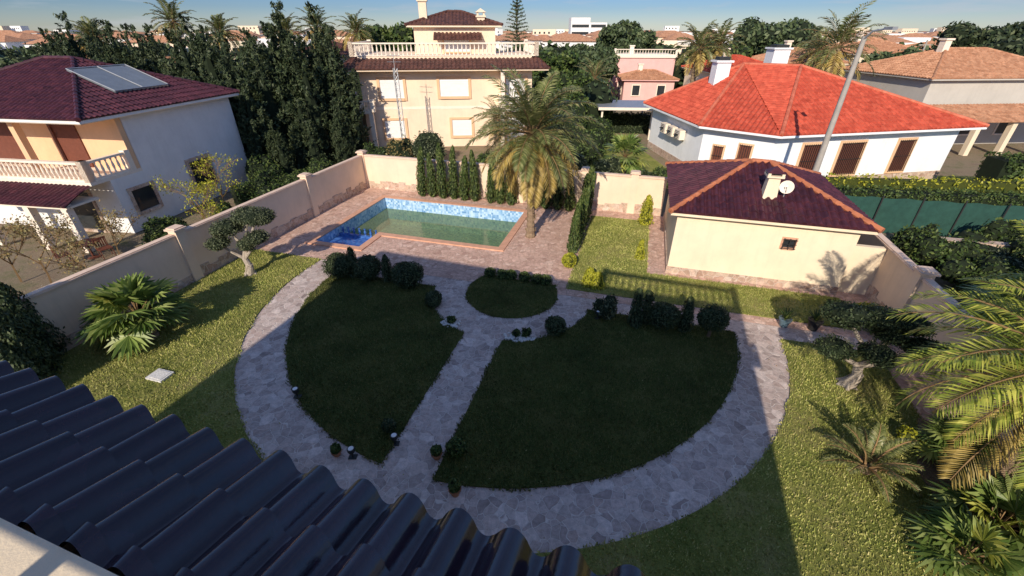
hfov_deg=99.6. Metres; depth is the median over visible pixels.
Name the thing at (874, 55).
garden tree
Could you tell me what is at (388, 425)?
boxwood ball
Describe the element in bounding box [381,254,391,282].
cypress
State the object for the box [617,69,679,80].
roof
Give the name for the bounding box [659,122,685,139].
air conditioners
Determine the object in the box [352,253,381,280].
boxwood ball
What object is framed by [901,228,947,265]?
garden shrub
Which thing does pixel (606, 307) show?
lavender shrub
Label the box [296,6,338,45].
palm tree
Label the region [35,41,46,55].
cypress tree
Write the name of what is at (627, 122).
privet hedge
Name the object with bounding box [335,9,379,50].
palm tree
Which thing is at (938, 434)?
fan palm
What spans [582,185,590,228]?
thuja column
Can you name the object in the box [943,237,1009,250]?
stone wall
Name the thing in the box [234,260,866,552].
stone path
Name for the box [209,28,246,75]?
cypress tree
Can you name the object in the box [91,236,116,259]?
garden chair
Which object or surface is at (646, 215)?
golden conifer
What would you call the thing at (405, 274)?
boxwood ball
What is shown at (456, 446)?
boxwood ball
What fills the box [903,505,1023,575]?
fan palm
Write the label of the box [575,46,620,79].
garden tree
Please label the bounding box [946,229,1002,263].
garden shrub
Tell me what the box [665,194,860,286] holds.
walls
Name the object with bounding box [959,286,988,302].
garden shrub
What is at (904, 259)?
coping
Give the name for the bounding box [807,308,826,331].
potted agave
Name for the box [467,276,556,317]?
round lawn
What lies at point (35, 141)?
loggia walls
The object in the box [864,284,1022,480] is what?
garden wall
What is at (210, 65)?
cypress tree
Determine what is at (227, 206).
garden shrub
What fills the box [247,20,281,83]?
cypress tree
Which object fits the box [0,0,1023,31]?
sky
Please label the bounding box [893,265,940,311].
pillars
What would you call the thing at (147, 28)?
cypress tree
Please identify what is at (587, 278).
golden conifer
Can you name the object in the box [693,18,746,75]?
palm tree
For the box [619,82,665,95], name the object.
windows
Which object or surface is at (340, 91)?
cypress tree
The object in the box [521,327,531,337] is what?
succulent plant
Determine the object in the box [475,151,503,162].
garden shrub
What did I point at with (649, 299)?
cypress
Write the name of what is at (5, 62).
garden tree
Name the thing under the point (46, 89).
roof
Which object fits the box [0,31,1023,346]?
ground
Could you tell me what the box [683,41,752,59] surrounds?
garden tree
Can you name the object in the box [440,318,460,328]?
white stone bed
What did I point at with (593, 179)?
thuja column
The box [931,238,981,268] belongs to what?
garden shrub
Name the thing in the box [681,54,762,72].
roof
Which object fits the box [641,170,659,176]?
garden shrub
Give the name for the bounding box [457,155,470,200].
thuja column
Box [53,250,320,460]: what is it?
side lawn
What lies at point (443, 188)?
thuja column
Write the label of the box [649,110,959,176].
walls
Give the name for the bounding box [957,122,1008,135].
windows
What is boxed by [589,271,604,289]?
golden conifer
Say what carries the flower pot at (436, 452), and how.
on the stone path
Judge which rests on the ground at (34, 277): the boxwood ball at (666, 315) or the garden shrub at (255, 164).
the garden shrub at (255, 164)
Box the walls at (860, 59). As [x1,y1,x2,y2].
[841,54,864,65]
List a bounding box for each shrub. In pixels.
[0,282,72,364]
[0,307,63,375]
[0,341,60,379]
[141,216,188,244]
[156,215,186,225]
[212,199,232,215]
[244,153,285,179]
[244,168,279,193]
[251,182,282,197]
[282,172,302,185]
[307,157,332,173]
[363,141,389,155]
[385,135,414,157]
[411,129,447,158]
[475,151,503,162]
[539,102,580,141]
[544,135,571,167]
[553,97,588,129]
[563,149,589,169]
[566,125,606,165]
[584,114,614,148]
[592,293,618,319]
[594,154,622,173]
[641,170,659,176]
[652,166,667,187]
[823,298,843,304]
[890,222,941,249]
[895,425,920,448]
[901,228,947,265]
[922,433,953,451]
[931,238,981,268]
[934,252,1017,295]
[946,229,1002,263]
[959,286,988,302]
[978,217,1023,241]
[986,244,1023,272]
[991,231,1023,241]
[1003,237,1023,260]
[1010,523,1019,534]
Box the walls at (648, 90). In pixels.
[618,80,674,99]
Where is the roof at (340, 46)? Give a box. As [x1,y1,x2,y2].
[297,41,348,55]
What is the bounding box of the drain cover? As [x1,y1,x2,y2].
[145,368,174,382]
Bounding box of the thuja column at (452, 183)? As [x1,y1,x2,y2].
[446,145,458,198]
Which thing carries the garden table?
on the ground at (34, 277)
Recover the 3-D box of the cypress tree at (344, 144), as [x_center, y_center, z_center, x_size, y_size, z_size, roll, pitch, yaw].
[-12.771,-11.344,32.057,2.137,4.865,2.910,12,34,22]
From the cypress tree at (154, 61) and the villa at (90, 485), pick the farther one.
the cypress tree at (154, 61)
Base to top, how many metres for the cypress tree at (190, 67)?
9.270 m
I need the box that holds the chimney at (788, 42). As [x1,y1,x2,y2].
[784,40,793,47]
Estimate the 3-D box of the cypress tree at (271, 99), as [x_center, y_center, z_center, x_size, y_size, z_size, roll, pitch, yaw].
[-17.403,-12.837,30.854,5.453,8.873,5.576,14,34,22]
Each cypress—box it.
[345,246,358,278]
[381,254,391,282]
[626,288,645,328]
[641,290,654,324]
[675,296,694,333]
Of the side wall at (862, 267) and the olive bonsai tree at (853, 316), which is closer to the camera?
the olive bonsai tree at (853, 316)
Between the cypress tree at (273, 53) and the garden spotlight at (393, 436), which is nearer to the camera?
the garden spotlight at (393, 436)
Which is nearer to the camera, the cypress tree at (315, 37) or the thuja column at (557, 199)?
the thuja column at (557, 199)
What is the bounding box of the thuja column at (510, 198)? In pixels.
[504,160,517,205]
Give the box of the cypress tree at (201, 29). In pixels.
[189,24,222,73]
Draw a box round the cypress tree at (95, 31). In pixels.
[82,21,114,57]
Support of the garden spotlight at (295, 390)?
on the semicircle lawn at (386, 391)
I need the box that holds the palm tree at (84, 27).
[62,16,121,55]
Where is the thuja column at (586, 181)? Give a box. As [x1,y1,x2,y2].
[580,173,590,225]
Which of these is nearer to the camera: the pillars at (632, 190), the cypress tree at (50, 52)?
the pillars at (632, 190)
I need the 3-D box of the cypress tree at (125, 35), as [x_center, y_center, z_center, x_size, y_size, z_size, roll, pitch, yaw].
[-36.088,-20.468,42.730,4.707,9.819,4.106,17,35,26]
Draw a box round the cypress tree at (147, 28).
[137,23,169,64]
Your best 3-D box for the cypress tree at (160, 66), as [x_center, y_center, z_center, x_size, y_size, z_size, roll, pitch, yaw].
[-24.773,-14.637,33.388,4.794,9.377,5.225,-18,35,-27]
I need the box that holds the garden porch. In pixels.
[929,103,1023,155]
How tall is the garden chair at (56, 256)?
0.920 m
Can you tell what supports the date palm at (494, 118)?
on the ground at (34, 277)
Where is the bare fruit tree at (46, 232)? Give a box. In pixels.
[0,207,76,283]
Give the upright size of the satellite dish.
1.025 m
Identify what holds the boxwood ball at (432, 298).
on the semicircle lawn at (386, 391)
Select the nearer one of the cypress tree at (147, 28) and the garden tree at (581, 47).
the cypress tree at (147, 28)
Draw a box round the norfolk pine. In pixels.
[501,0,530,50]
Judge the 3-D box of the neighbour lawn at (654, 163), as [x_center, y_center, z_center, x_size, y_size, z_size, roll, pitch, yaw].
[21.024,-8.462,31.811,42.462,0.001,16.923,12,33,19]
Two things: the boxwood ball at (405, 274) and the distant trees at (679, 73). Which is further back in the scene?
the distant trees at (679, 73)
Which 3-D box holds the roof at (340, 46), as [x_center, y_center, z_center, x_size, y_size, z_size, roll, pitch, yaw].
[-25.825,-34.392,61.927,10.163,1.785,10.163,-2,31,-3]
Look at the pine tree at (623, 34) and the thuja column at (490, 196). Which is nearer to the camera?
the thuja column at (490, 196)
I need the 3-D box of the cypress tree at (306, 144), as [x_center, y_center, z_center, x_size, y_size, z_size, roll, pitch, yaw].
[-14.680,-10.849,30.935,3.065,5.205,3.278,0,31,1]
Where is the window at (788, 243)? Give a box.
[779,237,798,249]
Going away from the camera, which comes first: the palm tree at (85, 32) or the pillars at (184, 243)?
the pillars at (184, 243)
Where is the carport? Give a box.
[596,100,653,139]
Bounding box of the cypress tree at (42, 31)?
[31,27,57,55]
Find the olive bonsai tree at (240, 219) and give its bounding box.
[203,205,276,276]
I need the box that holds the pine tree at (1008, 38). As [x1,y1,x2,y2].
[926,20,1023,55]
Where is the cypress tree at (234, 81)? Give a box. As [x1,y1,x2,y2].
[206,41,268,156]
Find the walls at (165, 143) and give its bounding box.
[0,98,248,232]
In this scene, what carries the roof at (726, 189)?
on the walls at (819, 257)
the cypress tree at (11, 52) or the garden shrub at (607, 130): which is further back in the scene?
the cypress tree at (11, 52)
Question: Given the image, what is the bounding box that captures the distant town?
[0,18,944,58]
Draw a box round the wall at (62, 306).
[23,157,365,343]
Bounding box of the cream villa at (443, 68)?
[343,0,550,147]
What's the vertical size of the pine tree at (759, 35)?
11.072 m
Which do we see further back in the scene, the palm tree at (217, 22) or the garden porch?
the palm tree at (217, 22)
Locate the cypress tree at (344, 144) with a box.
[327,100,359,163]
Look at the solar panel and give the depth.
22.86 m
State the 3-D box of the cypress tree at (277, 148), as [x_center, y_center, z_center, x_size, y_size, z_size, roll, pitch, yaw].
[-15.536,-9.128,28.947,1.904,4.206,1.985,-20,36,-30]
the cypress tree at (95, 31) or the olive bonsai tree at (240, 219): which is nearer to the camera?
the olive bonsai tree at (240, 219)
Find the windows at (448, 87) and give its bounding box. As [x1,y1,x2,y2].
[376,40,527,142]
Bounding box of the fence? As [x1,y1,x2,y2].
[843,193,1023,237]
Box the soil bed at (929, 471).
[917,418,1016,571]
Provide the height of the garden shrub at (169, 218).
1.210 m
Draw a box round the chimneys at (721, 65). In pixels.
[708,44,793,84]
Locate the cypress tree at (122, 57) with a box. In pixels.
[94,17,146,70]
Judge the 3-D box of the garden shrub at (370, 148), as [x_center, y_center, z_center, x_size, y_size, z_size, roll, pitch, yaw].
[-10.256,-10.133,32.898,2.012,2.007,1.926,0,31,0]
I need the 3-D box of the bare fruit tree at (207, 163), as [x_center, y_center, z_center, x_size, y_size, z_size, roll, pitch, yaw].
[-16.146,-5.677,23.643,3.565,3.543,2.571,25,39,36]
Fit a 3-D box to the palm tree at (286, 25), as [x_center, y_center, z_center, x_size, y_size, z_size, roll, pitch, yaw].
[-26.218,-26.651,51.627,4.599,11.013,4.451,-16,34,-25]
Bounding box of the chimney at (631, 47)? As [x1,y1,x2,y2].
[629,45,634,53]
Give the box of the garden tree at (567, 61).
[532,49,580,78]
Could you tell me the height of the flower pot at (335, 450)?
0.383 m
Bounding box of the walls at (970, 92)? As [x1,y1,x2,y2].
[844,71,1023,143]
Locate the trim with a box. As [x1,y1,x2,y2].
[0,95,237,252]
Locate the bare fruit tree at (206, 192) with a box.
[149,175,225,218]
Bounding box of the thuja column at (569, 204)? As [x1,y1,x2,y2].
[563,168,575,210]
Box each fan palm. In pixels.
[70,270,198,360]
[602,132,652,173]
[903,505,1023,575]
[910,410,999,480]
[919,469,1023,575]
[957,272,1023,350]
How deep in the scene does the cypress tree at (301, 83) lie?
30.85 m
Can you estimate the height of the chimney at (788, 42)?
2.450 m
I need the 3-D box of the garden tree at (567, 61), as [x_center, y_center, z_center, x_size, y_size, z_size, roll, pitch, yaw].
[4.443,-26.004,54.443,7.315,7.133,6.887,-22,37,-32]
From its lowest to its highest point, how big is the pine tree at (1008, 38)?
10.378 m
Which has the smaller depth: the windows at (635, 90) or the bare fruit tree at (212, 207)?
the bare fruit tree at (212, 207)
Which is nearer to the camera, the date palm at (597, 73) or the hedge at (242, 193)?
the hedge at (242, 193)
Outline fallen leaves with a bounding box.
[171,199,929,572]
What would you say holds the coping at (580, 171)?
on the wall at (612, 189)
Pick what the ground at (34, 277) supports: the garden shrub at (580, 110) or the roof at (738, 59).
the garden shrub at (580, 110)
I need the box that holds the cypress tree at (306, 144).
[287,97,334,171]
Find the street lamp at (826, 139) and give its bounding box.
[812,27,897,171]
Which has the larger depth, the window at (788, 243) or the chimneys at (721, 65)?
the chimneys at (721, 65)
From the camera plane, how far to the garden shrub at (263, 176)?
26.30 m
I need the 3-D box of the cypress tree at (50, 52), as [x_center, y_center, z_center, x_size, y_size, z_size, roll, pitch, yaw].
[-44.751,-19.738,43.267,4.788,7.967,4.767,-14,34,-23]
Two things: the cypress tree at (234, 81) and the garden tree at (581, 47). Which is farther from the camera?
the garden tree at (581, 47)
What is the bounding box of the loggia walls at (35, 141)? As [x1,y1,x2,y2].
[5,118,140,172]
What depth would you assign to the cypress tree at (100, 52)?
36.00 m
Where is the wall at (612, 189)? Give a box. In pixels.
[364,156,666,208]
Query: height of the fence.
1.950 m
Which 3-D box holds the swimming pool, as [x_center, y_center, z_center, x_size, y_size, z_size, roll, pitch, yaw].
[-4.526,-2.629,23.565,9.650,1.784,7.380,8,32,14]
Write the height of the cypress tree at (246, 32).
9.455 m
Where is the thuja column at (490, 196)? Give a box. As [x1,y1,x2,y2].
[484,158,496,202]
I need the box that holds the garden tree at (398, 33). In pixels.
[360,21,414,51]
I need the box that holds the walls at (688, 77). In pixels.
[683,69,709,85]
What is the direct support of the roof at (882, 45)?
on the walls at (860, 59)
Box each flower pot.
[330,442,341,456]
[429,444,441,460]
[447,478,461,496]
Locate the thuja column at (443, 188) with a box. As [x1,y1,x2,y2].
[435,142,448,198]
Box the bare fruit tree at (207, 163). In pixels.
[182,151,241,200]
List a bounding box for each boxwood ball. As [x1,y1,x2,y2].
[321,252,350,279]
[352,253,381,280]
[380,418,396,433]
[390,261,423,289]
[424,290,441,307]
[445,435,466,458]
[545,315,566,336]
[646,301,681,330]
[696,303,730,336]
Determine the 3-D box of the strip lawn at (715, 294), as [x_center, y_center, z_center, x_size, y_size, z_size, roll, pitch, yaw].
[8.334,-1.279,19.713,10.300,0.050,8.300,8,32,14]
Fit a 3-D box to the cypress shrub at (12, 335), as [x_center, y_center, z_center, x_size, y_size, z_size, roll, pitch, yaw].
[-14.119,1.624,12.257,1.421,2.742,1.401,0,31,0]
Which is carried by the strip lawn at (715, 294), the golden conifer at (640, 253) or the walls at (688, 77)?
the golden conifer at (640, 253)
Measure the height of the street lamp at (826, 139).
9.120 m
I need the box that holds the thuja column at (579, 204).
[570,198,583,244]
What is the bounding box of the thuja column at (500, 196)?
[494,173,504,203]
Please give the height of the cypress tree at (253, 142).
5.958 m
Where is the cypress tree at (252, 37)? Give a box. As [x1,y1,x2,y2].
[242,34,260,73]
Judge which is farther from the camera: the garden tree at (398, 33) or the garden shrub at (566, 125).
the garden tree at (398, 33)
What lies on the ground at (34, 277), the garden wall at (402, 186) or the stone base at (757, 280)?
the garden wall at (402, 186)
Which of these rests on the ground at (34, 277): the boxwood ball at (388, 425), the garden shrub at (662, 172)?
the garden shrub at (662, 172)
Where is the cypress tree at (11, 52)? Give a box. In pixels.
[2,47,18,60]
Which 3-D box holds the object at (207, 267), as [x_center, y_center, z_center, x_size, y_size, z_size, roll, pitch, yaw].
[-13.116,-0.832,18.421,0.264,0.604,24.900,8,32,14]
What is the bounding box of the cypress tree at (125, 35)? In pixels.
[117,23,146,62]
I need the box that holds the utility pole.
[919,40,932,50]
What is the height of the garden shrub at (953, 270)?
1.638 m
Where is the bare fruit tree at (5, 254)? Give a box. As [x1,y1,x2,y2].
[0,213,43,281]
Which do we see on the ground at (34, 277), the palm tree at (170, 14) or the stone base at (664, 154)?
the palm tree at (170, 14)
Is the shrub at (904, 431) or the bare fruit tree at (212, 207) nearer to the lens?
the shrub at (904, 431)
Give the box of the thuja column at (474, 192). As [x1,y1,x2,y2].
[468,149,480,201]
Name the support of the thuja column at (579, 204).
on the pool deck paving at (519, 254)
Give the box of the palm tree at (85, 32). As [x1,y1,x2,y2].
[69,22,115,50]
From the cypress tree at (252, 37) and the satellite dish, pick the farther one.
the cypress tree at (252, 37)
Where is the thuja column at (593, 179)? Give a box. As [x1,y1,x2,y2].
[588,172,596,219]
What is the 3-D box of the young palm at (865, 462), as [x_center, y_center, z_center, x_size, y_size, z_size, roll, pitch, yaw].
[8.358,3.898,10.008,1.940,1.154,1.970,0,31,0]
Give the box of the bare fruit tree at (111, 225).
[86,199,145,254]
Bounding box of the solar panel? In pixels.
[65,64,167,92]
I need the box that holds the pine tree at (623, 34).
[594,19,657,52]
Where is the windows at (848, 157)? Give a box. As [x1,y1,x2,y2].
[709,137,918,176]
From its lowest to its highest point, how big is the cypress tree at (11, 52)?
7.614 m
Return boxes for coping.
[17,155,361,302]
[363,154,667,179]
[874,233,1022,373]
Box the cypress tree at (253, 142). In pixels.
[234,88,269,157]
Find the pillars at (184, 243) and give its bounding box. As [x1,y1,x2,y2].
[13,150,368,296]
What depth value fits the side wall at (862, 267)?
16.68 m
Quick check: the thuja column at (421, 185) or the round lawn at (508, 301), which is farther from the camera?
the thuja column at (421, 185)
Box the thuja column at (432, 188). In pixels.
[426,153,437,196]
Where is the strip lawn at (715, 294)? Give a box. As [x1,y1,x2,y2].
[568,216,860,330]
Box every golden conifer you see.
[561,252,576,268]
[581,267,594,287]
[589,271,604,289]
[634,239,644,259]
[637,194,653,225]
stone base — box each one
[647,141,940,178]
[663,212,838,293]
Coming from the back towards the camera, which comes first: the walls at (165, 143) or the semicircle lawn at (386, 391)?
the walls at (165, 143)
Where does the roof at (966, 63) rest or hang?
on the walls at (970, 92)
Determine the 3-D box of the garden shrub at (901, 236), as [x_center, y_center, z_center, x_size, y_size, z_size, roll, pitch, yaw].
[18.084,-2.056,19.492,1.878,1.962,1.700,0,31,0]
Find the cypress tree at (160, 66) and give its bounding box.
[150,28,204,75]
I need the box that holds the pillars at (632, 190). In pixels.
[517,166,640,213]
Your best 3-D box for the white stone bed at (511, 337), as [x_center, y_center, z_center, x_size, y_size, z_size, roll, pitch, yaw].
[0.083,1.670,14.698,0.831,0.114,0.489,10,32,16]
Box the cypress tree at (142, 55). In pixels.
[126,24,161,71]
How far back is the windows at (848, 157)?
28.44 m
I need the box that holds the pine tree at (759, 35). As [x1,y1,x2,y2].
[729,16,823,55]
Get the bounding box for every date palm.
[464,64,603,237]
[471,97,515,151]
[575,57,618,95]
[886,219,1023,521]
[939,255,1023,364]
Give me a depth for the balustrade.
64.72 m
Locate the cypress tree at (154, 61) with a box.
[135,34,164,72]
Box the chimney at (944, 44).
[936,38,955,51]
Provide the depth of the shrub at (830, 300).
15.86 m
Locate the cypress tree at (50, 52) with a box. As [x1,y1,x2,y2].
[37,45,51,56]
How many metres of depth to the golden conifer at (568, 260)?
18.81 m
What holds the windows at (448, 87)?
in the cream villa at (443, 68)
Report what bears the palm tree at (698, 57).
on the ground at (34, 277)
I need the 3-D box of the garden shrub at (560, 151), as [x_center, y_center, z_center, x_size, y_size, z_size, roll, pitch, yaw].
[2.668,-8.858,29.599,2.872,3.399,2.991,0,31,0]
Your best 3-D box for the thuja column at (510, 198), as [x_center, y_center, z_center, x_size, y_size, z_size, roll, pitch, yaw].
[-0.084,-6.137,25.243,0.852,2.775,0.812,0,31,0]
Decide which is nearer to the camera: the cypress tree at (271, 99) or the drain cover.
the drain cover
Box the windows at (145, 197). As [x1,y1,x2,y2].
[0,122,218,232]
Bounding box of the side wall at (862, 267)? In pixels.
[838,244,887,294]
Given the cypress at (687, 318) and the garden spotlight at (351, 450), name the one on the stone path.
the garden spotlight at (351, 450)
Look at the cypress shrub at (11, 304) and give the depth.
12.82 m
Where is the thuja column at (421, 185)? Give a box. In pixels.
[416,146,427,195]
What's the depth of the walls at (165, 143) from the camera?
23.87 m
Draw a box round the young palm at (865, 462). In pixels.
[819,422,924,502]
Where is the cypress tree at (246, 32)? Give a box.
[235,27,263,84]
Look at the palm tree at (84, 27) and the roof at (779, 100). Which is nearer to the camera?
the roof at (779, 100)
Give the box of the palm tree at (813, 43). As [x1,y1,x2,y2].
[794,27,843,67]
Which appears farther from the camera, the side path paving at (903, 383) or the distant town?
the distant town
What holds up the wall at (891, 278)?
on the ground at (34, 277)
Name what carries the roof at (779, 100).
on the walls at (931, 150)
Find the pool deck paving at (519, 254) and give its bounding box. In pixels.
[256,188,880,340]
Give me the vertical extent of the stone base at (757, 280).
0.340 m
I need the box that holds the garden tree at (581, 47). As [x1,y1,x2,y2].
[549,42,597,57]
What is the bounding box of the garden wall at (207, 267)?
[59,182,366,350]
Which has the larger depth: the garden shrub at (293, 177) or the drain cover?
the garden shrub at (293, 177)
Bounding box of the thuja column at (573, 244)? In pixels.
[566,208,580,253]
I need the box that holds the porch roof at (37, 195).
[0,181,99,209]
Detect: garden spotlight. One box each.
[291,386,301,398]
[347,445,357,458]
[390,432,399,445]
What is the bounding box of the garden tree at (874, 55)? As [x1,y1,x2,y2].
[843,45,922,75]
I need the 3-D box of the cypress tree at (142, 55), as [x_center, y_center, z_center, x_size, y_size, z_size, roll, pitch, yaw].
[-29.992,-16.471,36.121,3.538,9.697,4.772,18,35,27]
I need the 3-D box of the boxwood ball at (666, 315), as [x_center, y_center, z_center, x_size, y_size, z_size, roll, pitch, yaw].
[5.222,0.976,14.940,1.172,1.032,1.197,0,31,0]
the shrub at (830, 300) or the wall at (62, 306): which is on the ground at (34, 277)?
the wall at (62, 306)
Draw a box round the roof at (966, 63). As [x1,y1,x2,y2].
[840,47,1023,80]
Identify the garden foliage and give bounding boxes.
[9,52,847,118]
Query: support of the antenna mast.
on the ground at (34, 277)
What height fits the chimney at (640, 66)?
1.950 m
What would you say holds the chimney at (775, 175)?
on the roof at (726, 189)
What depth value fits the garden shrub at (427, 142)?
32.49 m
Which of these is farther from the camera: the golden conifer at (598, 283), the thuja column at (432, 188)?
the thuja column at (432, 188)
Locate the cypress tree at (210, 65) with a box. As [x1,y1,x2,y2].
[176,29,229,99]
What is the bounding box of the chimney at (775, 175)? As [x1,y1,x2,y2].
[761,166,785,198]
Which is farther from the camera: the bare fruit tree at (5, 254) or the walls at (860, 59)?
the walls at (860, 59)
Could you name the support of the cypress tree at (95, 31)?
on the ground at (34, 277)
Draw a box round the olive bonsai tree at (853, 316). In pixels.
[812,299,962,390]
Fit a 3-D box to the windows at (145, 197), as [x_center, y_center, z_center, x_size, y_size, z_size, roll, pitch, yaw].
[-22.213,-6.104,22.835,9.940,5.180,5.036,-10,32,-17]
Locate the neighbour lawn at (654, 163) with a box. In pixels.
[604,135,974,179]
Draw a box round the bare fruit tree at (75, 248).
[18,229,107,274]
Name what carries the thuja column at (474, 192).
on the pool deck paving at (519, 254)
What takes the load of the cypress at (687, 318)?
on the semicircle lawn at (585, 474)
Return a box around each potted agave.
[779,306,796,327]
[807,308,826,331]
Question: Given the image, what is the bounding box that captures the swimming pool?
[304,195,526,251]
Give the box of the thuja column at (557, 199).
[552,165,564,209]
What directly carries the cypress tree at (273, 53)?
on the ground at (34, 277)
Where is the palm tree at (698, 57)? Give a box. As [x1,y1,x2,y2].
[670,19,729,82]
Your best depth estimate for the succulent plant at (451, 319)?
15.34 m
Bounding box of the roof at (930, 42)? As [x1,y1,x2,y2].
[906,40,935,48]
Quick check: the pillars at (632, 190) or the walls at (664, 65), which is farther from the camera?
the walls at (664, 65)
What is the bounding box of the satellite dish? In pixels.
[779,181,793,196]
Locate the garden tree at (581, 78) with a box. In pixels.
[534,69,592,109]
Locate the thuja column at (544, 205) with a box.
[540,172,551,208]
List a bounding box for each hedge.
[230,160,336,205]
[484,267,552,284]
[607,111,650,133]
[823,172,1023,193]
[833,183,1023,206]
[971,151,1023,181]
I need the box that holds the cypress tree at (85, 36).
[77,31,103,58]
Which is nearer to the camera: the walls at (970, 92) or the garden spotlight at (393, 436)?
the garden spotlight at (393, 436)
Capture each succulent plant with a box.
[447,315,456,323]
[512,328,520,337]
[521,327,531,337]
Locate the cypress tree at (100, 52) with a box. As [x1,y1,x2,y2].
[95,28,134,61]
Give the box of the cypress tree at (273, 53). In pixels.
[257,0,317,108]
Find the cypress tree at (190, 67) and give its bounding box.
[161,29,206,81]
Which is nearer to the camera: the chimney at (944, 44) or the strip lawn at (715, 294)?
the strip lawn at (715, 294)
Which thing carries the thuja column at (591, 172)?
on the pool deck paving at (519, 254)
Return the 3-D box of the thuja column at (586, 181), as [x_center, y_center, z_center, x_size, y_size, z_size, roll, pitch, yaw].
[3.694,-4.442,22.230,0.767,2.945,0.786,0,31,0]
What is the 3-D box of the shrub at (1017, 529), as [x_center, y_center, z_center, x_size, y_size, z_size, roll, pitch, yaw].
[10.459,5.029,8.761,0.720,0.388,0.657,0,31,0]
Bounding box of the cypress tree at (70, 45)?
[47,11,101,60]
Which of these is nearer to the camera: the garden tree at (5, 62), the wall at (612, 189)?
the wall at (612, 189)
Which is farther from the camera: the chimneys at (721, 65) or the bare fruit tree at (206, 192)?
the chimneys at (721, 65)
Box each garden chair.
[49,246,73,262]
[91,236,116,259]
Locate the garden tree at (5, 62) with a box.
[0,58,23,67]
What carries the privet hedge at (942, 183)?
on the neighbour lawn at (654, 163)
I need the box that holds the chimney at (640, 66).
[638,63,643,70]
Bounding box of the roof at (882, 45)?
[810,37,925,54]
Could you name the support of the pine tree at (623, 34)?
on the ground at (34, 277)
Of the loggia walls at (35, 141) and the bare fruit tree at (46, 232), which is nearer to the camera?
the bare fruit tree at (46, 232)
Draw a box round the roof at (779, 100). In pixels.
[643,62,989,138]
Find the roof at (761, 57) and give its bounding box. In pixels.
[751,47,849,64]
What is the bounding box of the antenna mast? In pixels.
[386,55,405,137]
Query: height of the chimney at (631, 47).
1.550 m
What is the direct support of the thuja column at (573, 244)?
on the pool deck paving at (519, 254)
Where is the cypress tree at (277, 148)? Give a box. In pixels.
[265,119,296,174]
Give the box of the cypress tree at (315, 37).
[295,1,347,86]
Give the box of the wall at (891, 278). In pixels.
[857,234,1023,440]
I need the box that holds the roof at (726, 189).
[665,158,884,234]
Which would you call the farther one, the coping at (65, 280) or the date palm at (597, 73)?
the date palm at (597, 73)
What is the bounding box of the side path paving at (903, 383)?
[867,339,958,420]
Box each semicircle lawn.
[286,276,463,463]
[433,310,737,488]
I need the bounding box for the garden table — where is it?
[71,238,99,258]
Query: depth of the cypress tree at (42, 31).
39.25 m
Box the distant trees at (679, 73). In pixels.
[0,37,933,89]
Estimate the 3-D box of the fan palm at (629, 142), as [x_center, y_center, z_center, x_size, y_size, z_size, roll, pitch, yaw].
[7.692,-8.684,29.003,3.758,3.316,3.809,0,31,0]
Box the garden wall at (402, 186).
[368,181,661,215]
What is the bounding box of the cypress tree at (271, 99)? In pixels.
[237,36,297,164]
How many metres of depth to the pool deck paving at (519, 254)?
20.47 m
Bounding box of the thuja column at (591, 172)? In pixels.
[588,160,594,213]
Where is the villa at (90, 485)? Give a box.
[0,360,644,575]
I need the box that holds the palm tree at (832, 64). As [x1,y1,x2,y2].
[789,0,888,81]
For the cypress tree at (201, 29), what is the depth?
35.62 m
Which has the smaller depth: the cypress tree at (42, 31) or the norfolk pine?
the cypress tree at (42, 31)
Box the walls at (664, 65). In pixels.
[608,58,674,96]
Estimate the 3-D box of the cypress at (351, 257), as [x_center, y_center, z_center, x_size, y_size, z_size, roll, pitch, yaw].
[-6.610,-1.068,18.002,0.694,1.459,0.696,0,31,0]
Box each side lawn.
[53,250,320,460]
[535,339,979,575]
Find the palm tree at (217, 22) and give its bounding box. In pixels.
[195,13,244,51]
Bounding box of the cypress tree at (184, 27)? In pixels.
[174,14,207,60]
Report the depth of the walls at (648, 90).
61.95 m
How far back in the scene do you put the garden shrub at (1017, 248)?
18.12 m
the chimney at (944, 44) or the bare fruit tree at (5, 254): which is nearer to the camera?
the bare fruit tree at (5, 254)
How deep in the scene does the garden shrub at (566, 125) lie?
31.63 m
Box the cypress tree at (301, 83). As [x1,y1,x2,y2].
[275,32,335,162]
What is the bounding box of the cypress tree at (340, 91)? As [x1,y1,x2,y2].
[309,25,378,149]
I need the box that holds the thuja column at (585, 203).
[580,194,588,240]
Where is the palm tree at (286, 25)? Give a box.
[264,11,305,50]
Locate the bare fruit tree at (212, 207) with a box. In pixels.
[179,192,224,218]
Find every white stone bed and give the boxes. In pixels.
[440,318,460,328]
[503,332,524,341]
[517,333,535,340]
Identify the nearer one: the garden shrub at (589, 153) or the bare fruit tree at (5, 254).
the bare fruit tree at (5, 254)
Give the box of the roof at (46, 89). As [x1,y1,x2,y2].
[0,55,239,123]
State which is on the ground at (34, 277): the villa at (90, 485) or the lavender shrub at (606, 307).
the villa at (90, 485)
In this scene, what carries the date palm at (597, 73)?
on the ground at (34, 277)
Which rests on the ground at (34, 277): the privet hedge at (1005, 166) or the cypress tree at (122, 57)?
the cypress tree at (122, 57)
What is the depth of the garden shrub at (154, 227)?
19.66 m
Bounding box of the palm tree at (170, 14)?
[142,0,199,50]
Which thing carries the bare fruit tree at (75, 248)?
on the ground at (34, 277)

